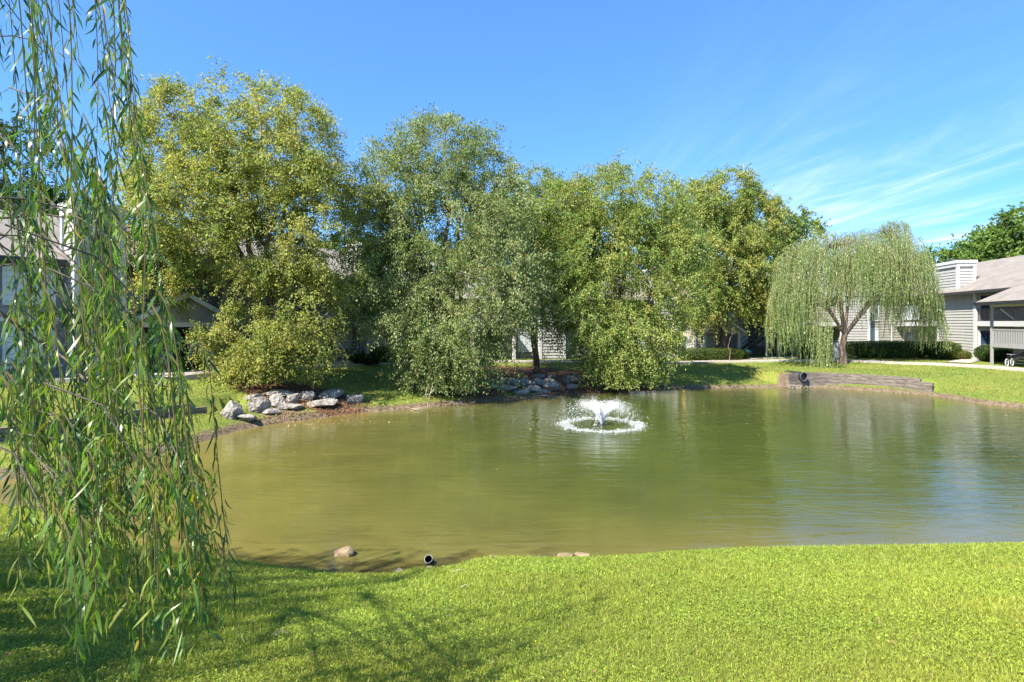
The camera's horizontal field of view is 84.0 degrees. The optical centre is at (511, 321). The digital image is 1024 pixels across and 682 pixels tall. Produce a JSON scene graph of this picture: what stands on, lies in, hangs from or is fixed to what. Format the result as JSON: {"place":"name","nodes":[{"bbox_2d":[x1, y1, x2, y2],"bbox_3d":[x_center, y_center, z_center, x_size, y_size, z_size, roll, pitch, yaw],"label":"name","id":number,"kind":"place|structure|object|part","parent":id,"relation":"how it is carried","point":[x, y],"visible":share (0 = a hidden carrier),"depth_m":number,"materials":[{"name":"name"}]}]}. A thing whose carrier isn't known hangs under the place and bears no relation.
{"place":"outdoors","nodes":[
{"label":"outdoors","id":0,"kind":"place"},
{"bbox_2d":[0,387,1023,574],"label":"water","id":1,"kind":"structure","parent":0,"point":[382,495],"depth_m":14.52,"materials":[{"name":"green liquid"}]},
{"bbox_2d":[334,546,353,556],"bbox_3d":[-2.884,3.966,9.752,0.361,0.215,0.214,-3,-4,0],"label":"stone","id":2,"kind":"object","parent":1,"relation":"in","point":[346,551],"visible":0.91,"depth_m":9.69,"materials":[{"name":"beige stone"}]},
{"bbox_2d":[424,555,434,564],"bbox_3d":[-1.349,4.074,9.549,0.138,0.454,0.494,0,0,7],"label":"drain pipe","id":3,"kind":"object","parent":1,"relation":"in","point":[427,558],"visible":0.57,"depth_m":9.40,"materials":[{"name":"plastic"}]},
{"bbox_2d":[575,552,589,556],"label":"slab","id":4,"kind":"structure","parent":1,"relation":"on","point":[581,553],"depth_m":9.73,"materials":[{"name":"beige stone"}]},
{"bbox_2d":[551,396,647,434],"bbox_3d":[3.421,3.452,22.043,4.152,1.497,3.953,0,0,0],"label":"fountain","id":5,"kind":"object","parent":1,"relation":"on","point":[599,413],"visible":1,"depth_m":21.92,"materials":[{"name":"white water"}]},
{"bbox_2d":[0,502,1023,681],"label":"grass","id":6,"kind":"structure","parent":0,"point":[360,583],"depth_m":5.00,"materials":[{"name":"green plant"}]},
{"bbox_2d":[0,354,1023,681],"bbox_3d":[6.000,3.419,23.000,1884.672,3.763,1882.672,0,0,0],"label":"ground","id":7,"kind":"structure","parent":0,"point":[762,374],"depth_m":14.75,"materials":[{"name":"green plant"}]},
{"bbox_2d":[0,109,80,215],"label":"shade tree","id":8,"kind":"object","parent":7,"relation":"on","point":[4,133],"visible":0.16,"depth_m":43.46,"materials":[{"name":"green plant"}]},
{"bbox_2d":[0,404,206,443],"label":"timber wall","id":9,"kind":"structure","parent":7,"relation":"on","point":[199,410],"depth_m":20.40,"materials":[{"name":"wood"}]},
{"bbox_2d":[0,0,249,681],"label":"weeping willow","id":10,"kind":"object","parent":7,"relation":"on","point":[114,374],"visible":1,"depth_m":2.45,"materials":[{"name":"green plant"}]},
{"bbox_2d":[182,355,218,369],"bbox_3d":[-15.075,2.011,27.606,1.292,0.822,1.610,0,0,37],"label":"bush","id":11,"kind":"object","parent":7,"relation":"on","point":[188,364],"visible":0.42,"depth_m":27.02,"materials":[{"name":"green plant"}]},
{"bbox_2d":[0,199,406,378],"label":"apartment building","id":12,"kind":"structure","parent":7,"relation":"on","point":[203,312],"depth_m":26.02,"materials":[{"name":"grey"}]},
{"bbox_2d":[2,263,55,305],"bbox_3d":[-19.404,-1.475,22.886,0.095,1.630,1.680,0,0,37],"label":"window","id":13,"kind":"structure","parent":12,"relation":"in","point":[8,273],"depth_m":22.47,"materials":[{"name":"glass"}]},
{"bbox_2d":[2,323,55,363],"bbox_3d":[-19.404,0.850,22.886,0.095,1.580,1.680,0,0,37],"label":"window","id":14,"kind":"structure","parent":12,"relation":"in","point":[4,345],"depth_m":22.49,"materials":[{"name":"glass"}]},
{"bbox_2d":[127,280,144,314],"bbox_3d":[-17.214,-1.120,25.806,0.095,1.580,1.030,0,0,37],"label":"window","id":15,"kind":"structure","parent":12,"relation":"in","point":[129,295],"depth_m":25.78,"materials":[{"name":"grey glass"}]},
{"bbox_2d":[137,327,157,369],"bbox_3d":[-16.944,1.195,26.166,0.095,2.190,1.160,0,0,37],"label":"door","id":16,"kind":"structure","parent":12,"relation":"in","point":[145,328],"depth_m":26.42,"materials":[{"name":"metal"}]},
{"bbox_2d":[166,327,192,368],"bbox_3d":[-16.014,1.195,27.405,0.095,2.190,1.160,0,0,37],"label":"door","id":17,"kind":"structure","parent":12,"relation":"in","point":[182,333],"depth_m":27.51,"materials":[{"name":"metal"}]},
{"bbox_2d":[252,287,272,309],"bbox_3d":[-13.194,-1.375,30.166,0.095,1.530,1.180,0,0,37],"label":"window","id":18,"kind":"structure","parent":12,"relation":"in","point":[263,299],"depth_m":30.24,"materials":[{"name":"black glass"}]},
{"bbox_2d":[285,285,305,310],"bbox_3d":[-12.294,-1.375,32.366,0.095,1.530,1.280,0,0,37],"label":"window","id":19,"kind":"structure","parent":12,"relation":"in","point":[286,285],"depth_m":32.24,"materials":[{"name":"grey glass"}]},
{"bbox_2d":[317,325,334,359],"bbox_3d":[-11.094,1.195,33.966,0.095,2.190,1.160,0,0,37],"label":"door","id":20,"kind":"structure","parent":12,"relation":"in","point":[331,348],"depth_m":34.28,"materials":[{"name":"metal"}]},
{"bbox_2d":[337,326,351,348],"bbox_3d":[-10.314,0.875,35.005,0.095,1.530,1.080,0,0,37],"label":"window","id":21,"kind":"structure","parent":12,"relation":"in","point":[348,345],"depth_m":35.00,"materials":[{"name":"grey glass"}]},
{"bbox_2d":[220,400,242,419],"bbox_3d":[-10.732,3.492,21.861,0.798,1.005,0.846,0,0,17],"label":"boulder","id":22,"kind":"object","parent":7,"relation":"on","point":[232,410],"visible":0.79,"depth_m":21.53,"materials":[{"name":"grey stone"}]},
{"bbox_2d":[95,53,381,387],"bbox_3d":[-12.529,-4.584,26.438,12.920,15.478,8.584,0,0,0],"label":"river birch","id":23,"kind":"object","parent":7,"relation":"on","point":[267,355],"visible":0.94,"depth_m":25.15,"materials":[{"name":"green plant"}]},
{"bbox_2d":[197,215,289,242],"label":"shade tree","id":24,"kind":"object","parent":7,"relation":"on","point":[252,230],"depth_m":51.60,"materials":[{"name":"green plant"}]},
{"bbox_2d":[236,414,256,421],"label":"boulder","id":25,"kind":"object","parent":7,"relation":"on","point":[248,417],"visible":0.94,"depth_m":21.60,"materials":[{"name":"grey stone"}]},
{"bbox_2d":[244,393,260,399],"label":"boulder","id":26,"kind":"object","parent":7,"relation":"on","point":[249,397],"visible":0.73,"depth_m":23.88,"materials":[{"name":"grey stone"}]},
{"bbox_2d":[247,397,270,412],"bbox_3d":[-10.160,3.463,22.895,0.881,0.928,0.556,0,0,-20],"label":"boulder","id":27,"kind":"object","parent":7,"relation":"on","point":[257,404],"visible":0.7,"depth_m":22.67,"materials":[{"name":"grey stone"}]},
{"bbox_2d":[261,408,279,413],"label":"boulder","id":28,"kind":"object","parent":7,"relation":"on","point":[271,411],"visible":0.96,"depth_m":22.78,"materials":[{"name":"grey stone"}]},
{"bbox_2d":[269,393,284,406],"bbox_3d":[-9.822,3.311,23.691,0.622,0.642,0.634,0,0,-44],"label":"boulder","id":29,"kind":"object","parent":7,"relation":"on","point":[277,399],"visible":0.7,"depth_m":23.57,"materials":[{"name":"grey stone"}]},
{"bbox_2d":[263,389,295,396],"bbox_3d":[-10.203,3.145,25.028,1.377,0.260,1.054,6,4,-20],"label":"boulder","id":30,"kind":"object","parent":7,"relation":"on","point":[285,393],"visible":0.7,"depth_m":24.85,"materials":[{"name":"grey stone"}]},
{"bbox_2d":[275,403,303,409],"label":"boulder","id":31,"kind":"object","parent":7,"relation":"on","point":[288,406],"visible":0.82,"depth_m":23.54,"materials":[{"name":"grey stone"}]},
{"bbox_2d":[286,393,298,403],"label":"boulder","id":32,"kind":"object","parent":7,"relation":"on","point":[292,398],"visible":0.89,"depth_m":24.37,"materials":[{"name":"grey stone"}]},
{"bbox_2d":[299,391,315,400],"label":"boulder","id":33,"kind":"object","parent":7,"relation":"on","point":[307,395],"visible":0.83,"depth_m":24.99,"materials":[{"name":"grey stone"}]},
{"bbox_2d":[307,398,338,406],"bbox_3d":[-8.253,3.539,24.722,1.389,0.393,1.070,-4,0,-20],"label":"boulder","id":34,"kind":"object","parent":7,"relation":"on","point":[327,402],"visible":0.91,"depth_m":24.42,"materials":[{"name":"grey stone"}]},
{"bbox_2d":[317,389,343,398],"bbox_3d":[-8.266,3.344,25.915,1.261,0.526,1.029,-6,-1,-20],"label":"boulder","id":35,"kind":"object","parent":7,"relation":"on","point":[334,393],"visible":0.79,"depth_m":25.63,"materials":[{"name":"grey stone"}]},
{"bbox_2d":[306,225,401,268],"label":"shade tree","id":36,"kind":"object","parent":7,"relation":"on","point":[325,247],"depth_m":56.93,"materials":[{"name":"green plant"}]},
{"bbox_2d":[347,394,364,402],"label":"boulder","id":37,"kind":"object","parent":7,"relation":"on","point":[357,398],"visible":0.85,"depth_m":25.70,"materials":[{"name":"grey stone"}]},
{"bbox_2d":[346,353,380,364],"bbox_3d":[-8.988,2.285,34.396,2.125,0.739,1.133,0,0,-40],"label":"hedge","id":38,"kind":"object","parent":7,"relation":"on","point":[363,359],"visible":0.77,"depth_m":34.08,"materials":[{"name":"green plant"}]},
{"bbox_2d":[362,346,400,361],"bbox_3d":[-8.429,2.126,36.596,2.604,1.118,1.335,0,0,-30],"label":"hedge","id":39,"kind":"object","parent":7,"relation":"on","point":[380,352],"visible":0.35,"depth_m":36.18,"materials":[{"name":"green plant"}]},
{"bbox_2d":[415,236,459,268],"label":"shade tree","id":40,"kind":"object","parent":7,"relation":"on","point":[440,239],"visible":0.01,"depth_m":65.80,"materials":[{"name":"green plant"}]},
{"bbox_2d":[320,101,558,398],"bbox_3d":[-3.881,-3.738,29.389,12.529,15.157,8.154,0,0,0],"label":"river birch","id":41,"kind":"object","parent":7,"relation":"on","point":[446,319],"visible":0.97,"depth_m":27.95,"materials":[{"name":"green plant"}]},
{"bbox_2d":[495,377,505,386],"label":"terrace stone","id":42,"kind":"object","parent":7,"relation":"on","point":[503,380],"visible":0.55,"depth_m":31.54,"materials":[{"name":"grey stone"}]},
{"bbox_2d":[498,385,517,391],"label":"terrace stone","id":43,"kind":"object","parent":7,"relation":"on","point":[509,387],"visible":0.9,"depth_m":30.28,"materials":[{"name":"grey stone"}]},
{"bbox_2d":[506,377,519,386],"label":"terrace stone","id":44,"kind":"object","parent":7,"relation":"on","point":[512,382],"visible":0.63,"depth_m":31.59,"materials":[{"name":"grey stone"}]},
{"bbox_2d":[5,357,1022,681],"bbox_3d":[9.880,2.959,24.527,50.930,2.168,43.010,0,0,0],"label":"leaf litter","id":45,"kind":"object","parent":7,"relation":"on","point":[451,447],"visible":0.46,"depth_m":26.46,"materials":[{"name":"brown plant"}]},
{"bbox_2d":[513,390,528,394],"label":"terrace stone","id":46,"kind":"object","parent":7,"relation":"on","point":[521,392],"visible":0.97,"depth_m":29.84,"materials":[{"name":"grey stone"}]},
{"bbox_2d":[519,377,532,386],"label":"terrace stone","id":47,"kind":"object","parent":7,"relation":"on","point":[526,381],"visible":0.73,"depth_m":31.70,"materials":[{"name":"grey stone"}]},
{"bbox_2d":[522,385,541,391],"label":"terrace stone","id":48,"kind":"object","parent":7,"relation":"on","point":[531,388],"visible":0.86,"depth_m":30.63,"materials":[{"name":"grey stone"}]},
{"bbox_2d":[461,156,613,373],"bbox_3d":[1.519,-3.478,37.207,11.413,14.177,8.156,0,0,0],"label":"river birch","id":49,"kind":"object","parent":7,"relation":"on","point":[533,190],"visible":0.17,"depth_m":35.61,"materials":[{"name":"green plant"}]},
{"bbox_2d":[532,378,544,386],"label":"terrace stone","id":50,"kind":"object","parent":7,"relation":"on","point":[539,382],"visible":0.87,"depth_m":32.37,"materials":[{"name":"grey stone"}]},
{"bbox_2d":[533,373,544,378],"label":"terrace stone","id":51,"kind":"object","parent":7,"relation":"on","point":[541,375],"visible":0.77,"depth_m":34.38,"materials":[{"name":"grey stone"}]},
{"bbox_2d":[535,389,550,394],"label":"terrace stone","id":52,"kind":"object","parent":7,"relation":"on","point":[543,391],"visible":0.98,"depth_m":30.36,"materials":[{"name":"grey stone"}]},
{"bbox_2d":[544,377,558,383],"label":"terrace stone","id":53,"kind":"object","parent":7,"relation":"on","point":[550,379],"visible":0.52,"depth_m":32.95,"materials":[{"name":"grey stone"}]},
{"bbox_2d":[547,374,556,378],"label":"terrace stone","id":54,"kind":"object","parent":7,"relation":"on","point":[553,376],"visible":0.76,"depth_m":34.72,"materials":[{"name":"grey stone"}]},
{"bbox_2d":[543,381,561,390],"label":"terrace stone","id":55,"kind":"object","parent":7,"relation":"on","point":[550,386],"visible":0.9,"depth_m":31.13,"materials":[{"name":"grey stone"}]},
{"bbox_2d":[566,384,576,389],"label":"terrace stone","id":56,"kind":"object","parent":7,"relation":"on","point":[570,386],"visible":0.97,"depth_m":31.96,"materials":[{"name":"grey stone"}]},
{"bbox_2d":[563,373,581,384],"bbox_3d":[3.559,3.415,33.623,1.227,0.819,0.781,2,0,0],"label":"terrace stone","id":57,"kind":"object","parent":7,"relation":"on","point":[569,379],"visible":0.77,"depth_m":33.41,"materials":[{"name":"grey stone"}]},
{"bbox_2d":[402,261,747,359],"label":"apartment building","id":58,"kind":"structure","parent":7,"relation":"on","point":[708,339],"depth_m":47.86,"materials":[{"name":"grey"}]},
{"bbox_2d":[518,332,531,351],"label":"window","id":59,"kind":"structure","parent":58,"relation":"in","point":[525,348],"depth_m":45.27,"materials":[{"name":"white glass"}]},
{"bbox_2d":[679,331,688,349],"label":"window","id":60,"kind":"structure","parent":58,"relation":"in","point":[686,332],"depth_m":49.10,"materials":[{"name":"white"}]},
{"bbox_2d":[736,306,745,322],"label":"window","id":61,"kind":"structure","parent":58,"relation":"in","point":[737,318],"depth_m":50.46,"materials":[{"name":"black glass"}]},
{"bbox_2d":[740,331,747,348],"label":"window","id":62,"kind":"structure","parent":58,"relation":"in","point":[742,335],"depth_m":50.59,"materials":[{"name":"grey glass"}]},
{"bbox_2d":[164,356,1010,381],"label":"walkway","id":63,"kind":"structure","parent":7,"relation":"on","point":[194,376],"depth_m":39.25,"materials":[{"name":"concrete"}]},
{"bbox_2d":[517,148,725,391],"bbox_3d":[6.267,-2.983,33.979,12.251,14.104,8.318,0,0,-10],"label":"river birch","id":64,"kind":"object","parent":7,"relation":"on","point":[614,354],"visible":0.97,"depth_m":32.29,"materials":[{"name":"green plant"}]},
{"bbox_2d":[587,222,672,274],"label":"shade tree","id":65,"kind":"object","parent":7,"relation":"on","point":[633,249],"visible":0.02,"depth_m":70.57,"materials":[{"name":"green plant"}]},
{"bbox_2d":[679,348,744,360],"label":"hedge","id":66,"kind":"object","parent":7,"relation":"on","point":[698,354],"visible":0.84,"depth_m":44.55,"materials":[{"name":"green plant"}]},
{"bbox_2d":[665,163,794,349],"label":"river birch","id":67,"kind":"object","parent":7,"relation":"on","point":[734,241],"visible":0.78,"depth_m":44.45,"materials":[{"name":"green plant"}]},
{"bbox_2d":[724,314,736,359],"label":"young tree","id":68,"kind":"object","parent":7,"relation":"on","point":[728,321],"visible":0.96,"depth_m":44.41,"materials":[{"name":"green plant"}]},
{"bbox_2d":[732,349,747,358],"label":"bush","id":69,"kind":"object","parent":7,"relation":"on","point":[745,356],"visible":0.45,"depth_m":45.16,"materials":[{"name":"green plant"}]},
{"bbox_2d":[750,346,761,355],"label":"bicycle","id":70,"kind":"object","parent":7,"relation":"on","point":[755,351],"visible":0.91,"depth_m":48.73,"materials":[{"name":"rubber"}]},
{"bbox_2d":[705,189,832,282],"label":"shade tree","id":71,"kind":"object","parent":7,"relation":"on","point":[797,222],"visible":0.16,"depth_m":56.25,"materials":[{"name":"green plant"}]},
{"bbox_2d":[795,340,839,358],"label":"hedge","id":72,"kind":"object","parent":7,"relation":"on","point":[803,353],"visible":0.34,"depth_m":44.56,"materials":[{"name":"green plant"}]},
{"bbox_2d":[831,341,838,358],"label":"utility cabinet","id":73,"kind":"object","parent":7,"relation":"on","point":[836,347],"visible":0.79,"depth_m":43.83,"materials":[{"name":"metal"}]},
{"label":"door","id":74,"kind":"part","parent":73,"relation":"part of","materials":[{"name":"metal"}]},
{"bbox_2d":[740,272,935,356],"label":"apartment building","id":75,"kind":"structure","parent":7,"relation":"on","point":[857,332],"depth_m":50.35,"materials":[{"name":"beige"}]},
{"bbox_2d":[758,329,769,345],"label":"window","id":76,"kind":"structure","parent":75,"relation":"in","point":[762,343],"depth_m":52.56,"materials":[{"name":"grey glass"}]},
{"bbox_2d":[795,328,810,345],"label":"window","id":77,"kind":"structure","parent":75,"relation":"in","point":[796,328],"depth_m":50.22,"materials":[{"name":"grey glass"}]},
{"bbox_2d":[870,301,878,320],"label":"window","id":78,"kind":"structure","parent":75,"relation":"in","point":[875,312],"depth_m":50.36,"materials":[{"name":"white glass"}]},
{"bbox_2d":[870,328,878,342],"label":"window","id":79,"kind":"structure","parent":75,"relation":"in","point":[872,330],"depth_m":50.35,"materials":[{"name":"white glass"}]},
{"bbox_2d":[903,302,917,319],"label":"window","id":80,"kind":"structure","parent":75,"relation":"in","point":[910,318],"depth_m":50.41,"materials":[{"name":"white glass"}]},
{"bbox_2d":[903,328,919,342],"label":"window","id":81,"kind":"structure","parent":75,"relation":"in","point":[905,338],"depth_m":50.41,"materials":[{"name":"grey glass"}]},
{"bbox_2d":[764,220,951,367],"bbox_3d":[24.577,-1.768,41.028,13.110,11.380,7.748,0,0,0],"label":"weeping willow","id":82,"kind":"object","parent":7,"relation":"on","point":[896,265],"visible":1,"depth_m":39.70,"materials":[{"name":"green plant"}]},
{"bbox_2d":[787,372,933,391],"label":"timber wall","id":83,"kind":"structure","parent":7,"relation":"on","point":[825,378],"depth_m":34.20,"materials":[{"name":"brown wood"}]},
{"bbox_2d":[785,371,807,380],"bbox_3d":[17.581,3.350,35.293,0.559,0.577,1.466,0,0,-14],"label":"culvert","id":84,"kind":"object","parent":83,"relation":"in","point":[805,375],"visible":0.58,"depth_m":34.69,"materials":[{"name":"plastic"}]},
{"bbox_2d":[846,340,933,358],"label":"hedge","id":85,"kind":"object","parent":7,"relation":"on","point":[879,350],"visible":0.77,"depth_m":43.92,"materials":[{"name":"green plant"}]},
{"bbox_2d":[925,341,961,358],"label":"bush","id":86,"kind":"object","parent":7,"relation":"on","point":[955,348],"visible":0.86,"depth_m":42.65,"materials":[{"name":"green plant"}]},
{"bbox_2d":[916,233,973,270],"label":"shade tree","id":87,"kind":"object","parent":7,"relation":"on","point":[943,254],"visible":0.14,"depth_m":72.61,"materials":[{"name":"green plant"}]},
{"bbox_2d":[953,350,971,359],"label":"bush","id":88,"kind":"object","parent":7,"relation":"on","point":[963,354],"visible":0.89,"depth_m":42.23,"materials":[{"name":"green plant"}]},
{"bbox_2d":[926,255,1023,365],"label":"apartment building","id":89,"kind":"structure","parent":7,"relation":"on","point":[984,303],"depth_m":44.27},
{"bbox_2d":[978,329,989,345],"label":"door","id":90,"kind":"structure","parent":89,"relation":"in","point":[984,334],"depth_m":44.17,"materials":[{"name":"metal"}]},
{"bbox_2d":[978,294,992,320],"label":"window","id":91,"kind":"structure","parent":89,"relation":"in","point":[980,298],"depth_m":44.17,"materials":[{"name":"glass"}]},
{"bbox_2d":[948,225,1018,248],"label":"shade tree","id":92,"kind":"object","parent":7,"relation":"on","point":[969,239],"visible":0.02,"depth_m":79.24,"materials":[{"name":"green plant"}]},
{"bbox_2d":[955,202,1023,261],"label":"shade tree","id":93,"kind":"object","parent":7,"relation":"on","point":[1001,239],"visible":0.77,"depth_m":65.40,"materials":[{"name":"green plant"}]},
{"bbox_2d":[973,345,1013,360],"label":"bush","id":94,"kind":"object","parent":7,"relation":"on","point":[982,352],"visible":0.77,"depth_m":40.01,"materials":[{"name":"green plant"}]},
{"bbox_2d":[1005,354,1014,365],"bbox_3d":[30.878,2.381,35.300,1.222,0.746,0.407,0,0,-30],"label":"bicycle","id":95,"kind":"object","parent":7,"relation":"on","point":[1008,361],"visible":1,"depth_m":35.26,"materials":[{"name":"white paint"}]},
{"bbox_2d":[0,0,1023,276],"label":"sky","id":96,"kind":"structure","parent":0,"point":[867,114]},
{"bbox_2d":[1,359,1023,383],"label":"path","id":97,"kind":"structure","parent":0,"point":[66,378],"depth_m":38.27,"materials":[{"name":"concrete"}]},
{"bbox_2d":[557,552,573,558],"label":"slab","id":98,"kind":"structure","parent":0,"point":[562,554],"depth_m":9.66,"materials":[{"name":"beige stone"}]}
]}

